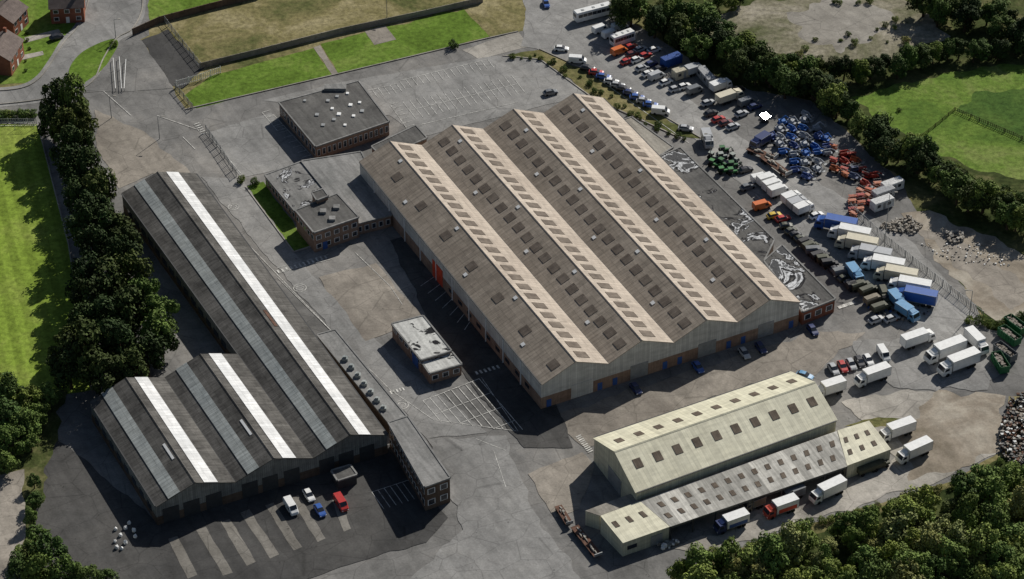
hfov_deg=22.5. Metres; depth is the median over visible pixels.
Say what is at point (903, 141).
tree
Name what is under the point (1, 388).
tree
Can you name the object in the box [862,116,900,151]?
tree
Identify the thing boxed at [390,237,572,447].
forecourt
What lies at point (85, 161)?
tree
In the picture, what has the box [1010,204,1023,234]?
tree
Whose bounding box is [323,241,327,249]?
door
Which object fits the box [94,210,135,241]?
tree
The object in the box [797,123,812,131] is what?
boom lift
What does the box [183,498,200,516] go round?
shutter door
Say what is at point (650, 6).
tree
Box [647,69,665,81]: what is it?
van
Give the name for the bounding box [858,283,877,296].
army truck
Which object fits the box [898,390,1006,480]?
dirt patch
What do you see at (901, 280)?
lorry
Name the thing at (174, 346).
tree
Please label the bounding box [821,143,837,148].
boom lift
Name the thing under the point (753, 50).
tree
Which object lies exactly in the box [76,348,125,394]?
tree
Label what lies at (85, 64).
lawn
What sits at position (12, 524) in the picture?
path
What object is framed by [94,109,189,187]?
side yard
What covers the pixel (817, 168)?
boom lift
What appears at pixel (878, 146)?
tree
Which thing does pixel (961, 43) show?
tree
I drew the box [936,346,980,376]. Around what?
lorry
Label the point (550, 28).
parking lot
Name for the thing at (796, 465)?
loading canopy
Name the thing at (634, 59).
car
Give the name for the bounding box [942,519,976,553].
tree
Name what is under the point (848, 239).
lorry
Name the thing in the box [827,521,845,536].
tree
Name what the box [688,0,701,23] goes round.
tree
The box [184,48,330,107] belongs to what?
lawn
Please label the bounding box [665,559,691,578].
tree
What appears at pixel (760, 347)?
car
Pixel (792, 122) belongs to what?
boom lift
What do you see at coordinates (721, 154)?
tractor
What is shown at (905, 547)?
tree
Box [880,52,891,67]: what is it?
tree
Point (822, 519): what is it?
bush
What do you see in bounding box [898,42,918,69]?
tree
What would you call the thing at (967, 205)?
tree
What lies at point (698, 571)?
tree
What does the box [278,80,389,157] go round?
office building
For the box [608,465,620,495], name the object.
shutter door
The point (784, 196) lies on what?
lorry
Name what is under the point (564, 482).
yard slab
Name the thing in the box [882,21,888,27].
bush
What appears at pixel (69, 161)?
tree
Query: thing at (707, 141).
lorry
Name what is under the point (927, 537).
tree
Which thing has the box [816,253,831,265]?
army truck
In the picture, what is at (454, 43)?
bush
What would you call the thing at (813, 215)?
car
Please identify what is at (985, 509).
tree
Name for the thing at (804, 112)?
boom lift
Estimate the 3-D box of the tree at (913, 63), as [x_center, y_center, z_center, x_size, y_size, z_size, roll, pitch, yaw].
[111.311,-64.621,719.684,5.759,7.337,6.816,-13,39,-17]
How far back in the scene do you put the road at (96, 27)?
736.41 m
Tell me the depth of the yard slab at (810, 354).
610.26 m
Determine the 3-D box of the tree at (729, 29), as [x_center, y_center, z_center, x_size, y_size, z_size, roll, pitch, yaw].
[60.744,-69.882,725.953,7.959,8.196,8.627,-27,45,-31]
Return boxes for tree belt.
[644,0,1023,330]
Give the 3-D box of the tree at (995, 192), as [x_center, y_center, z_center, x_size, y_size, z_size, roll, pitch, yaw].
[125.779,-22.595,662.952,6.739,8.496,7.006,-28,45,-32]
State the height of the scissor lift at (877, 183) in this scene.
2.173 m
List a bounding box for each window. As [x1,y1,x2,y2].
[427,487,434,494]
[428,498,434,505]
[440,482,447,489]
[440,493,447,500]
[443,371,448,376]
[627,543,636,549]
[804,313,810,319]
[815,308,821,315]
[826,304,832,311]
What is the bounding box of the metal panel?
[760,112,770,122]
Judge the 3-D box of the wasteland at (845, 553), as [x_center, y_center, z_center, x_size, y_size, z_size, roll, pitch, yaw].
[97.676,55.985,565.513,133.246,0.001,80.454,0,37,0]
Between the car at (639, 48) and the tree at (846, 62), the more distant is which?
the car at (639, 48)
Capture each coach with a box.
[573,1,612,22]
[609,28,635,46]
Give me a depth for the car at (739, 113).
701.77 m
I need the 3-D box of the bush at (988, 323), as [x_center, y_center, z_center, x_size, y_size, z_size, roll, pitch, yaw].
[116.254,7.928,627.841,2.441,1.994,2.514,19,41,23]
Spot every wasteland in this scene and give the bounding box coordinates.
[0,386,66,578]
[168,0,467,62]
[467,0,525,36]
[671,453,1023,578]
[711,0,950,66]
[786,0,894,52]
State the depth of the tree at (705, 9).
730.65 m
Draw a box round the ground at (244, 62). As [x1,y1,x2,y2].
[0,0,1023,578]
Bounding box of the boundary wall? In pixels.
[132,0,247,34]
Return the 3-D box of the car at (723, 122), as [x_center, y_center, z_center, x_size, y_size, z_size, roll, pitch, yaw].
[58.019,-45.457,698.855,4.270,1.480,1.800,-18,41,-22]
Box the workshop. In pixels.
[89,353,313,524]
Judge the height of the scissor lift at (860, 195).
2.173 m
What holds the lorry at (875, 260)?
on the parking lot at (550, 28)
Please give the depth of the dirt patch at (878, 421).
599.04 m
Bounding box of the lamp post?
[884,191,897,246]
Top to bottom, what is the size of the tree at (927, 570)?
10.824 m
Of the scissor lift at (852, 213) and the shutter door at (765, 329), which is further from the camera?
the scissor lift at (852, 213)
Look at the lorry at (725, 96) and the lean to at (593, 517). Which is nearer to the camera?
the lean to at (593, 517)
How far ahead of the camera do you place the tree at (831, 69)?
714.84 m
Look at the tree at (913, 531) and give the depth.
558.27 m
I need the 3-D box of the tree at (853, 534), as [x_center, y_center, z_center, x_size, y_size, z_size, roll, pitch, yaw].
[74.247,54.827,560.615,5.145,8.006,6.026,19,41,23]
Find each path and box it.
[0,469,25,578]
[22,51,43,59]
[25,29,60,41]
[313,45,337,73]
[365,26,395,44]
[463,32,524,57]
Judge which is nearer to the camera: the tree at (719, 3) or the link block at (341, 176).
the link block at (341, 176)
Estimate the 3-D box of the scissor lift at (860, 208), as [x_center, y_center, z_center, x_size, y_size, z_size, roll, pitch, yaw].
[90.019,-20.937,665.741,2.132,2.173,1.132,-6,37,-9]
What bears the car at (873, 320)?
on the parking lot at (550, 28)
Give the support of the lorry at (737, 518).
on the yard slab at (870, 486)
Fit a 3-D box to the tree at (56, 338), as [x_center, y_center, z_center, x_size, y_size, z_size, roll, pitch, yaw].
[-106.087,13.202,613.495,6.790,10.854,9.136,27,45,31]
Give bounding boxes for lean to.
[585,494,638,529]
[600,501,669,556]
[837,421,890,478]
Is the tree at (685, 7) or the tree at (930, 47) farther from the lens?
the tree at (685, 7)
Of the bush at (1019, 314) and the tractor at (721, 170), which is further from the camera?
the tractor at (721, 170)
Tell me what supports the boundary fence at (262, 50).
on the wasteland at (244, 28)
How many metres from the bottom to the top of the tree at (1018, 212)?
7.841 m
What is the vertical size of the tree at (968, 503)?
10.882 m
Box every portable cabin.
[671,65,692,80]
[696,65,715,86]
[869,193,893,211]
[871,184,895,198]
[880,176,904,190]
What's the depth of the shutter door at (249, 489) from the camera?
576.88 m
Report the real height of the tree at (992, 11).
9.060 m
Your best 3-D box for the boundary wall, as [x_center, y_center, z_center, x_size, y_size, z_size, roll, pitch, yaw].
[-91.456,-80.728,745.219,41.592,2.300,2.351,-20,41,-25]
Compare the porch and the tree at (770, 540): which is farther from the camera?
the porch
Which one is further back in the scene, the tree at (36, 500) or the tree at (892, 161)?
the tree at (892, 161)
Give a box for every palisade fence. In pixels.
[1,118,36,123]
[164,16,200,64]
[175,83,192,109]
[176,67,220,85]
[205,124,236,176]
[850,204,983,314]
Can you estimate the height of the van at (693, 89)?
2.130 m
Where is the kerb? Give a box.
[0,0,700,387]
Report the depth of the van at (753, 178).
676.29 m
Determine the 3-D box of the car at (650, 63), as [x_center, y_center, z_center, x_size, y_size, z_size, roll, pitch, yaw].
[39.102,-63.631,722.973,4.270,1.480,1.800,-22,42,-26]
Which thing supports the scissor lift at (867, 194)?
on the yard at (78, 432)
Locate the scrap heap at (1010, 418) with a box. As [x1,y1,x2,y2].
[997,391,1023,464]
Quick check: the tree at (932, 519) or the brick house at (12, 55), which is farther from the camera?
the brick house at (12, 55)
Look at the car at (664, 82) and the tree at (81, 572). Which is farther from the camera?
the car at (664, 82)
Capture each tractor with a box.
[707,151,719,160]
[707,158,720,168]
[716,156,728,168]
[717,151,728,159]
[717,166,727,174]
[718,145,733,152]
[727,160,742,167]
[728,151,741,163]
[728,166,739,175]
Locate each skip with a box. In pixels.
[990,350,1009,373]
[993,340,1017,363]
[997,324,1021,346]
[1004,313,1023,334]
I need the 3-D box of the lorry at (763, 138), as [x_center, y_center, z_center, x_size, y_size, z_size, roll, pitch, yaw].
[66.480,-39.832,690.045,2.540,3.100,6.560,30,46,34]
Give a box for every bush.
[0,109,8,118]
[4,109,13,118]
[8,110,16,118]
[17,108,25,118]
[21,109,30,118]
[27,109,36,117]
[109,40,117,46]
[237,175,245,183]
[250,177,259,185]
[448,39,458,48]
[508,53,515,58]
[559,65,566,71]
[591,87,597,93]
[613,103,620,108]
[627,110,634,116]
[634,111,641,117]
[654,120,662,127]
[674,132,681,138]
[708,544,718,551]
[795,49,803,57]
[801,45,808,51]
[805,517,814,527]
[817,515,826,524]
[826,514,834,522]
[851,38,858,46]
[874,500,881,507]
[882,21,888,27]
[891,16,898,23]
[901,36,910,42]
[932,486,939,495]
[934,483,942,493]
[942,160,954,167]
[964,315,975,324]
[974,314,985,324]
[984,319,992,326]
[993,318,1004,328]
[997,456,1003,464]
[1000,184,1011,190]
[1009,189,1020,199]
[1014,192,1023,203]
[1015,311,1023,319]
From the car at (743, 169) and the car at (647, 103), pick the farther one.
the car at (647, 103)
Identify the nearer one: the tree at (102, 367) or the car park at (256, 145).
the tree at (102, 367)
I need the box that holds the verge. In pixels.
[511,50,700,138]
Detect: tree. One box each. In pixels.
[0,371,25,399]
[0,383,13,408]
[0,395,30,431]
[0,423,25,455]
[0,448,20,473]
[4,550,24,578]
[8,406,41,439]
[9,383,42,413]
[13,538,37,561]
[18,430,39,452]
[20,552,55,578]
[23,507,36,524]
[25,402,50,424]
[25,473,42,488]
[25,490,44,508]
[25,524,51,542]
[30,532,69,565]
[36,380,62,407]
[37,103,60,143]
[39,77,71,116]
[45,553,81,578]
[46,344,85,390]
[47,323,86,361]
[48,105,80,148]
[49,123,82,166]
[55,143,91,184]
[56,72,89,119]
[59,315,114,380]
[61,166,86,197]
[61,177,93,213]
[62,101,98,141]
[62,204,112,249]
[64,127,95,159]
[64,250,106,301]
[66,189,96,228]
[66,300,98,343]
[69,272,114,312]
[69,564,101,578]
[73,224,116,262]
[74,146,104,182]
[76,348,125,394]
[77,167,117,201]
[83,293,128,335]
[86,193,115,218]
[88,255,124,296]
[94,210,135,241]
[96,315,139,372]
[97,568,119,578]
[100,234,141,276]
[106,343,149,383]
[108,224,143,255]
[112,248,153,285]
[113,283,152,336]
[124,330,169,376]
[127,277,159,313]
[137,306,178,353]
[138,292,180,329]
[144,327,179,357]
[608,0,638,28]
[614,0,648,26]
[634,0,650,20]
[642,4,669,38]
[643,4,661,28]
[659,0,685,13]
[660,1,677,26]
[663,0,696,25]
[664,12,688,45]
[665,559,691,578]
[666,19,689,47]
[675,17,694,41]
[679,33,712,61]
[680,563,717,578]
[681,541,714,574]
[682,27,696,41]
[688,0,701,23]
[688,28,705,48]
[690,0,721,31]
[695,15,726,41]
[707,29,727,57]
[711,546,725,568]
[713,0,727,7]
[713,30,736,57]
[713,568,723,577]
[715,18,737,29]
[715,36,742,63]
[715,535,746,572]
[716,27,734,43]
[721,556,748,578]
[722,48,750,79]
[723,572,742,578]
[724,0,738,10]
[738,30,755,49]
[739,43,749,66]
[741,543,763,577]
[742,48,758,63]
[743,61,765,85]
[744,555,768,578]
[747,45,762,62]
[748,44,776,60]
[750,51,782,83]
[750,571,772,578]
[753,38,767,48]
[753,531,789,578]
[754,55,790,87]
[769,519,807,566]
[770,555,792,578]
[771,70,801,98]
[778,567,811,578]
[780,53,787,62]
[783,60,797,73]
[786,52,799,64]
[788,518,818,552]
[791,550,809,566]
[793,54,818,72]
[793,68,814,96]
[793,565,807,575]
[797,56,820,68]
[797,68,830,98]
[799,72,832,100]
[802,565,822,578]
[806,569,833,578]
[807,530,820,550]
[808,551,823,569]
[815,55,827,71]
[815,81,828,102]
[816,82,847,116]
[817,543,833,564]
[819,536,839,555]
[820,89,850,118]
[821,557,841,578]
[825,55,845,77]
[825,73,834,82]
[826,63,840,79]
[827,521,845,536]
[833,78,849,97]
[833,510,858,534]
[834,54,853,80]
[836,569,856,578]
[838,99,859,120]
[839,564,858,577]
[840,102,862,120]
[840,523,862,544]
[840,526,865,554]
[846,554,866,569]
[848,109,868,133]
[850,58,870,83]
[850,60,871,80]
[851,544,886,570]
[852,504,879,534]
[857,557,893,578]
[858,520,880,540]
[860,537,883,548]
[862,55,886,79]
[862,110,893,136]
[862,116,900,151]
[864,114,888,130]
[868,136,902,163]
[873,539,899,566]
[877,509,921,544]
[878,517,895,541]
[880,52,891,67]
[880,498,899,517]
[883,549,931,578]
[886,556,925,578]
[887,52,908,78]
[887,494,929,532]
[888,142,903,162]
[890,541,916,559]
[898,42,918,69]
[900,46,919,67]
[901,132,922,161]
[901,527,920,551]
[903,134,925,164]
[903,143,931,175]
[904,484,941,520]
[905,0,933,16]
[910,528,945,558]
[911,43,934,68]
[914,134,938,166]
[914,505,936,527]
[915,521,939,537]
[915,563,933,578]
[918,42,937,65]
[920,553,945,578]
[921,152,943,175]
[922,517,955,539]
[923,3,943,21]
[923,533,970,574]
[927,0,951,26]
[927,165,940,183]
[928,40,945,64]
[934,47,947,62]
[936,0,961,23]
[936,163,952,185]
[937,168,973,190]
[937,512,951,524]
[938,497,957,516]
[941,172,970,204]
[941,557,959,578]
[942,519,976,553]
[943,38,958,59]
[946,555,979,578]
[949,37,968,58]
[949,164,967,177]
[950,1,979,32]
[950,515,973,531]
[951,469,983,502]
[951,509,977,533]
[954,179,980,212]
[955,491,982,523]
[960,551,978,563]
[961,0,984,24]
[963,548,986,567]
[964,474,985,500]
[964,521,1002,561]
[965,39,984,62]
[967,179,1001,212]
[970,463,1001,493]
[972,191,989,213]
[973,38,992,61]
[973,495,982,511]
[973,564,992,578]
[974,560,987,574]
[976,503,1001,529]
[977,516,986,538]
[978,474,1011,509]
[979,1,997,25]
[983,0,1010,21]
[984,541,1019,569]
[985,495,1011,531]
[986,14,1017,40]
[987,520,1023,546]
[987,561,1005,578]
[989,189,1015,206]
[989,189,1020,215]
[990,38,1012,60]
[991,41,1005,59]
[992,562,1018,578]
[994,201,1023,229]
[996,460,1023,496]
[1000,196,1022,208]
[1000,533,1014,546]
[1002,541,1023,568]
[1003,553,1023,578]
[1004,479,1023,523]
[1006,9,1019,21]
[1006,24,1023,40]
[1007,17,1023,44]
[1007,207,1023,231]
[1008,29,1023,56]
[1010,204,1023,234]
[1010,504,1021,523]
[1010,533,1023,547]
[1011,464,1023,485]
[1015,213,1023,231]
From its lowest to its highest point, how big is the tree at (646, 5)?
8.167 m
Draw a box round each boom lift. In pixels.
[770,131,778,141]
[773,138,787,147]
[774,123,788,133]
[776,132,788,141]
[777,115,792,125]
[777,147,792,155]
[785,132,800,140]
[786,124,800,133]
[787,116,800,125]
[788,140,802,149]
[788,150,804,157]
[788,157,803,165]
[789,166,800,174]
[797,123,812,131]
[798,114,813,124]
[798,131,813,138]
[799,137,814,147]
[799,148,813,158]
[799,156,814,166]
[800,109,814,118]
[800,166,815,174]
[800,172,816,181]
[809,142,822,151]
[811,121,826,132]
[811,148,824,156]
[811,157,827,165]
[811,163,825,174]
[812,131,827,141]
[820,133,834,142]
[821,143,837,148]
[822,147,837,156]
[828,164,843,173]
[838,149,854,157]
[838,156,853,166]
[847,172,861,181]
[849,155,864,164]
[859,178,874,187]
[869,170,884,179]
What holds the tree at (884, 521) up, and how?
on the ground at (244, 62)
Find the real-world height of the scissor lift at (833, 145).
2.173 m
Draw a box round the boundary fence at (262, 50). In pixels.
[199,0,482,68]
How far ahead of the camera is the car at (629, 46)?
729.57 m
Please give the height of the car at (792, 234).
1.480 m
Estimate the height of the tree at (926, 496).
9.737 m
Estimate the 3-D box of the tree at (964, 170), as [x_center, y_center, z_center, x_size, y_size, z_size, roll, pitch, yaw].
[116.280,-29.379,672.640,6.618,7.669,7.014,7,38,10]
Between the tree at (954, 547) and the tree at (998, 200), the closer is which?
the tree at (954, 547)
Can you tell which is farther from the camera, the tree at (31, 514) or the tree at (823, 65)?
the tree at (823, 65)
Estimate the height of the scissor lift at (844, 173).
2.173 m
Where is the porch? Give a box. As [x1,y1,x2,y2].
[330,464,357,489]
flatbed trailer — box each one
[555,505,572,524]
[571,525,602,557]
[746,146,778,159]
[759,156,791,176]
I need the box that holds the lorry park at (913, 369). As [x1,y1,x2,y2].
[852,331,999,390]
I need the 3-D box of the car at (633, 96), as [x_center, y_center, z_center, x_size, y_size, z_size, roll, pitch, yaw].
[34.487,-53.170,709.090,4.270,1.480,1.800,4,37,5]
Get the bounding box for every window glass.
[573,8,610,17]
[610,34,633,42]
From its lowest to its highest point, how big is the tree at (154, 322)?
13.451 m
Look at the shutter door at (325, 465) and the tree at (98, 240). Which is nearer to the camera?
the shutter door at (325, 465)
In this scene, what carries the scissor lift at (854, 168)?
on the yard at (78, 432)
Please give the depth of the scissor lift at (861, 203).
667.88 m
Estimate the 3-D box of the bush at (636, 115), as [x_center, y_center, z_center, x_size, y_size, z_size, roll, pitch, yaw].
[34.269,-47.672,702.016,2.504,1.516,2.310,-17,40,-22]
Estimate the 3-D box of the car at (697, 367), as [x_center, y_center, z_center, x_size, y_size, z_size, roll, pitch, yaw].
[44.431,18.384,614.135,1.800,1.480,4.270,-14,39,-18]
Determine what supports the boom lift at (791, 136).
on the yard at (78, 432)
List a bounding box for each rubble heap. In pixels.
[657,537,679,549]
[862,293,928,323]
[880,214,922,233]
[921,243,1009,265]
[945,229,964,244]
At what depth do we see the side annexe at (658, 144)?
687.34 m
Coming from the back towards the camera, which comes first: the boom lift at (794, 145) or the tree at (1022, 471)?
the boom lift at (794, 145)
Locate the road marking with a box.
[104,59,854,508]
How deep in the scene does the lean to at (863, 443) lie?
585.35 m
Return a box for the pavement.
[0,0,145,106]
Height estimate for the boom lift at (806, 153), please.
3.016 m
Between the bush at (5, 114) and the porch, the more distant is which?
the bush at (5, 114)
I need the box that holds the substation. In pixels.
[391,315,462,383]
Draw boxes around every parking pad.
[168,536,196,577]
[197,527,232,574]
[221,519,255,564]
[241,509,278,557]
[265,502,301,549]
[292,495,324,541]
[332,500,350,530]
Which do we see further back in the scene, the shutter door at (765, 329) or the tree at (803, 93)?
the tree at (803, 93)
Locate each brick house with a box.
[0,0,28,34]
[0,27,24,75]
[48,0,85,23]
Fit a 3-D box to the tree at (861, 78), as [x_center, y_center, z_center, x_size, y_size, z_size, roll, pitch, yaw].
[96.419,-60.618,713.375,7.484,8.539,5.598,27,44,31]
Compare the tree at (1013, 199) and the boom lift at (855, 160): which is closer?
the tree at (1013, 199)
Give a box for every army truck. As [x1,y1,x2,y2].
[797,236,814,246]
[801,240,818,250]
[805,245,824,256]
[809,249,829,261]
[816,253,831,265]
[820,257,838,269]
[831,266,847,277]
[845,280,856,291]
[851,279,870,292]
[856,463,877,476]
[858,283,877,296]
[862,293,881,306]
[869,459,889,472]
[870,301,891,313]
[878,284,890,302]
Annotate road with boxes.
[0,0,141,102]
[202,177,486,437]
[410,435,580,578]
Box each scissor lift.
[829,155,837,163]
[830,140,837,149]
[840,163,847,171]
[841,170,848,178]
[848,149,856,157]
[848,192,857,199]
[848,196,856,205]
[848,204,856,212]
[849,208,857,217]
[850,163,859,171]
[855,204,864,212]
[856,185,864,192]
[856,190,864,199]
[857,197,865,205]
[858,163,866,172]
[862,168,869,178]
[864,191,872,198]
[865,184,872,193]
[873,178,881,186]
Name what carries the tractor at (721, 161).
on the parking lot at (550, 28)
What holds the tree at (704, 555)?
on the ground at (244, 62)
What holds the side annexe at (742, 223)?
on the yard at (78, 432)
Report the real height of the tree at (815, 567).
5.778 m
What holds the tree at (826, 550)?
on the ground at (244, 62)
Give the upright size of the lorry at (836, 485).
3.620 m
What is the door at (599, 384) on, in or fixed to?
in the warehouse at (572, 246)
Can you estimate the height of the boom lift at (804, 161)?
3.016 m
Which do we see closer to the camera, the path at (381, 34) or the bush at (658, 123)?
the bush at (658, 123)
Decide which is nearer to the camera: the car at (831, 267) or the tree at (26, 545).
the tree at (26, 545)
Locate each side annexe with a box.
[316,329,407,432]
[624,116,673,154]
[660,147,774,262]
[763,244,835,324]
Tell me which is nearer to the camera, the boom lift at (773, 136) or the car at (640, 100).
the boom lift at (773, 136)
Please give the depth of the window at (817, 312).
629.26 m
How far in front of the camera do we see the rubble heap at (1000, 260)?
651.32 m
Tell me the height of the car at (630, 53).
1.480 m
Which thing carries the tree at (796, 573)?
on the ground at (244, 62)
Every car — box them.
[49,33,63,40]
[302,488,315,501]
[313,503,326,517]
[542,0,549,7]
[542,89,557,95]
[554,45,568,51]
[580,64,595,70]
[588,68,603,74]
[596,72,610,78]
[604,77,618,83]
[610,81,625,87]
[616,84,631,90]
[619,58,630,65]
[622,89,638,95]
[624,43,638,50]
[625,50,639,57]
[629,93,644,99]
[629,382,642,394]
[630,56,643,63]
[633,45,646,51]
[634,64,648,71]
[636,97,651,103]
[638,51,651,57]
[641,70,653,77]
[643,100,657,107]
[644,60,658,67]
[646,46,661,53]
[652,65,666,70]
[658,78,672,86]
[668,85,679,92]
[677,82,690,90]
[678,124,693,131]
[691,360,704,373]
[700,99,715,106]
[703,109,718,117]
[710,115,725,123]
[718,119,732,126]
[725,122,740,130]
[732,86,745,90]
[734,110,748,117]
[738,166,753,173]
[738,346,750,359]
[739,183,755,191]
[747,103,762,110]
[754,341,766,353]
[766,211,781,219]
[774,214,790,222]
[779,222,793,229]
[784,227,797,234]
[788,230,802,238]
[793,234,804,241]
[796,370,813,379]
[806,323,818,335]
[808,211,824,219]
[827,362,839,375]
[828,265,838,273]
[836,274,850,282]
[836,360,848,372]
[845,357,856,370]
[853,355,865,367]
[862,353,874,365]
[867,315,883,324]
[883,314,899,323]
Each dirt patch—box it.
[847,417,897,426]
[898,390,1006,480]
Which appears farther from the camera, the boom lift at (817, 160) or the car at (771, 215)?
the boom lift at (817, 160)
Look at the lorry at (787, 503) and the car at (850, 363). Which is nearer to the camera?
the lorry at (787, 503)
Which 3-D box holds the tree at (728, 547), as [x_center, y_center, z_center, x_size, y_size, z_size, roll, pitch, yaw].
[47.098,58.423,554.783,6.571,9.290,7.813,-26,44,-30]
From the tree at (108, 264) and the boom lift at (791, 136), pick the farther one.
the boom lift at (791, 136)
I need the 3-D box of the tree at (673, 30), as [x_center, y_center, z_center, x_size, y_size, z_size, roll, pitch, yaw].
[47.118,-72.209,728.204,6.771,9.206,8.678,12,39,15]
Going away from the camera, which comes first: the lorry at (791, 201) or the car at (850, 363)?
the car at (850, 363)
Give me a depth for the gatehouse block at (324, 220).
654.43 m
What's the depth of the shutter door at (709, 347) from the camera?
617.54 m
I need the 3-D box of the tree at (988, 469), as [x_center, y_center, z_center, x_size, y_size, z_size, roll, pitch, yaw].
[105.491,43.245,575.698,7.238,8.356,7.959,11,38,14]
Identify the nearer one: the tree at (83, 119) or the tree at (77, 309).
the tree at (77, 309)
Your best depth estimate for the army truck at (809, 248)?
650.02 m
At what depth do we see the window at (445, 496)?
574.63 m
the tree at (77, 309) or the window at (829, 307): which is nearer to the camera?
the tree at (77, 309)
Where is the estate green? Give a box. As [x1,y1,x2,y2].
[0,0,75,84]
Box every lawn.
[69,39,117,85]
[147,0,218,19]
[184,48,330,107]
[247,182,308,250]
[321,10,488,72]
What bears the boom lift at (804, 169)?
on the parking lot at (550, 28)
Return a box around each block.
[264,161,320,221]
[295,188,358,252]
[301,151,391,234]
[371,125,427,151]
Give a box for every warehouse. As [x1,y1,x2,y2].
[359,93,799,408]
[593,371,836,500]
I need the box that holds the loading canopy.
[641,431,846,539]
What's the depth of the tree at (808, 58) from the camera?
711.24 m
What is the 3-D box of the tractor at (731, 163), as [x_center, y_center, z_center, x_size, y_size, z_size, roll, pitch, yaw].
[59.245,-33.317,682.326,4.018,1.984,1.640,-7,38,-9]
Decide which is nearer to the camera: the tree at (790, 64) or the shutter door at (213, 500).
the shutter door at (213, 500)
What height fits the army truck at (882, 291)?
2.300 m
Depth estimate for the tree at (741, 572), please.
552.13 m
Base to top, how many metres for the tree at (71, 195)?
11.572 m
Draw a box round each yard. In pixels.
[0,0,1023,578]
[35,441,447,578]
[84,40,172,91]
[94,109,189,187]
[142,29,203,88]
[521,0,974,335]
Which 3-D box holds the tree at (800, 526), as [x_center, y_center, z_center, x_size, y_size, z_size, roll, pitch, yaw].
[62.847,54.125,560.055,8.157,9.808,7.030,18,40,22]
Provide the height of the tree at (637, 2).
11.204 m
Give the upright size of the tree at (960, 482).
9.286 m
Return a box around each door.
[162,504,179,522]
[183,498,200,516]
[206,491,222,509]
[242,480,258,497]
[262,474,278,491]
[284,467,299,484]
[319,456,334,473]
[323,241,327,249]
[338,450,353,466]
[359,444,374,461]
[412,353,418,368]
[432,259,442,287]
[546,399,550,406]
[571,379,592,398]
[597,382,601,390]
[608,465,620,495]
[613,377,616,385]
[630,361,647,379]
[650,533,662,545]
[677,356,681,364]
[698,339,715,357]
[726,340,730,348]
[757,320,773,338]
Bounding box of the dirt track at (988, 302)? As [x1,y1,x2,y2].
[901,210,1023,321]
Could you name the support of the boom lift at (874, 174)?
on the yard at (78, 432)
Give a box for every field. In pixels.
[0,124,90,393]
[851,64,1023,179]
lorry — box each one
[684,62,701,76]
[700,127,713,148]
[708,77,732,92]
[713,507,749,534]
[714,87,744,104]
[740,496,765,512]
[749,130,771,148]
[756,171,777,186]
[761,177,782,191]
[762,492,799,519]
[767,182,788,198]
[780,190,801,204]
[780,484,805,497]
[786,195,807,209]
[792,200,814,216]
[809,474,847,504]
[814,212,857,229]
[818,375,846,395]
[827,222,871,239]
[834,232,878,248]
[845,261,864,279]
[847,243,892,259]
[853,361,891,387]
[860,253,905,270]
[873,263,918,280]
[879,415,916,442]
[887,274,931,288]
[887,287,905,304]
[894,299,919,322]
[895,435,933,464]
[897,284,938,308]
[899,327,935,350]
[923,334,967,364]
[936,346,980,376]
[963,325,988,354]
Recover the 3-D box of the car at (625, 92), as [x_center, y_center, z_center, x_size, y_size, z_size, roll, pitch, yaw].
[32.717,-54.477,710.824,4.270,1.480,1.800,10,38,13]
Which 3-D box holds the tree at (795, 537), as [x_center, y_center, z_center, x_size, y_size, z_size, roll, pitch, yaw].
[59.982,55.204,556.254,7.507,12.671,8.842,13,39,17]
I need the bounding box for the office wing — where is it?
[388,415,450,510]
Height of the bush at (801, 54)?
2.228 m
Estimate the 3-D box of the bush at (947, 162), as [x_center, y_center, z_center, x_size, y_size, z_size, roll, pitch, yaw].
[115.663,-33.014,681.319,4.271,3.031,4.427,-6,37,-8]
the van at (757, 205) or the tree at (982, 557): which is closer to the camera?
the tree at (982, 557)
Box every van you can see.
[283,495,298,515]
[333,491,348,511]
[568,54,586,63]
[591,23,608,33]
[601,27,617,38]
[610,44,627,55]
[611,22,628,30]
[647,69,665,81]
[651,105,669,115]
[685,83,703,94]
[737,95,755,107]
[750,171,763,183]
[752,199,771,210]
[876,343,890,361]
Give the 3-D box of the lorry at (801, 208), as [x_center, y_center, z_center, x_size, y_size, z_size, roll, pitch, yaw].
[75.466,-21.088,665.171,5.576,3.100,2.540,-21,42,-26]
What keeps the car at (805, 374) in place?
on the yard slab at (810, 354)
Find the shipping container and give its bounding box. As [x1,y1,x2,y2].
[660,51,682,67]
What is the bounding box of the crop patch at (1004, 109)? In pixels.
[958,89,1023,141]
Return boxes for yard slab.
[319,263,420,340]
[528,452,593,517]
[560,331,864,447]
[672,389,997,550]
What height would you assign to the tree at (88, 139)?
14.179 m
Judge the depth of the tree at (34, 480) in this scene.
578.22 m
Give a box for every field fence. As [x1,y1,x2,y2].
[922,108,954,135]
[954,108,1022,139]
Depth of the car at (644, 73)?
717.99 m
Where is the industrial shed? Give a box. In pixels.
[121,171,387,475]
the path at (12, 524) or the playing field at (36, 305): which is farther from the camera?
the playing field at (36, 305)
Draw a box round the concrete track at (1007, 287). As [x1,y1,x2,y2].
[914,228,1023,309]
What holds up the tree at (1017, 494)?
on the ground at (244, 62)
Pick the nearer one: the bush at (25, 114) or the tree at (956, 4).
the bush at (25, 114)
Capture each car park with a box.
[210,113,313,176]
[264,56,586,134]
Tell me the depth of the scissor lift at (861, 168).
680.42 m
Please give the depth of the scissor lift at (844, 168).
680.23 m
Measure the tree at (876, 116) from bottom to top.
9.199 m

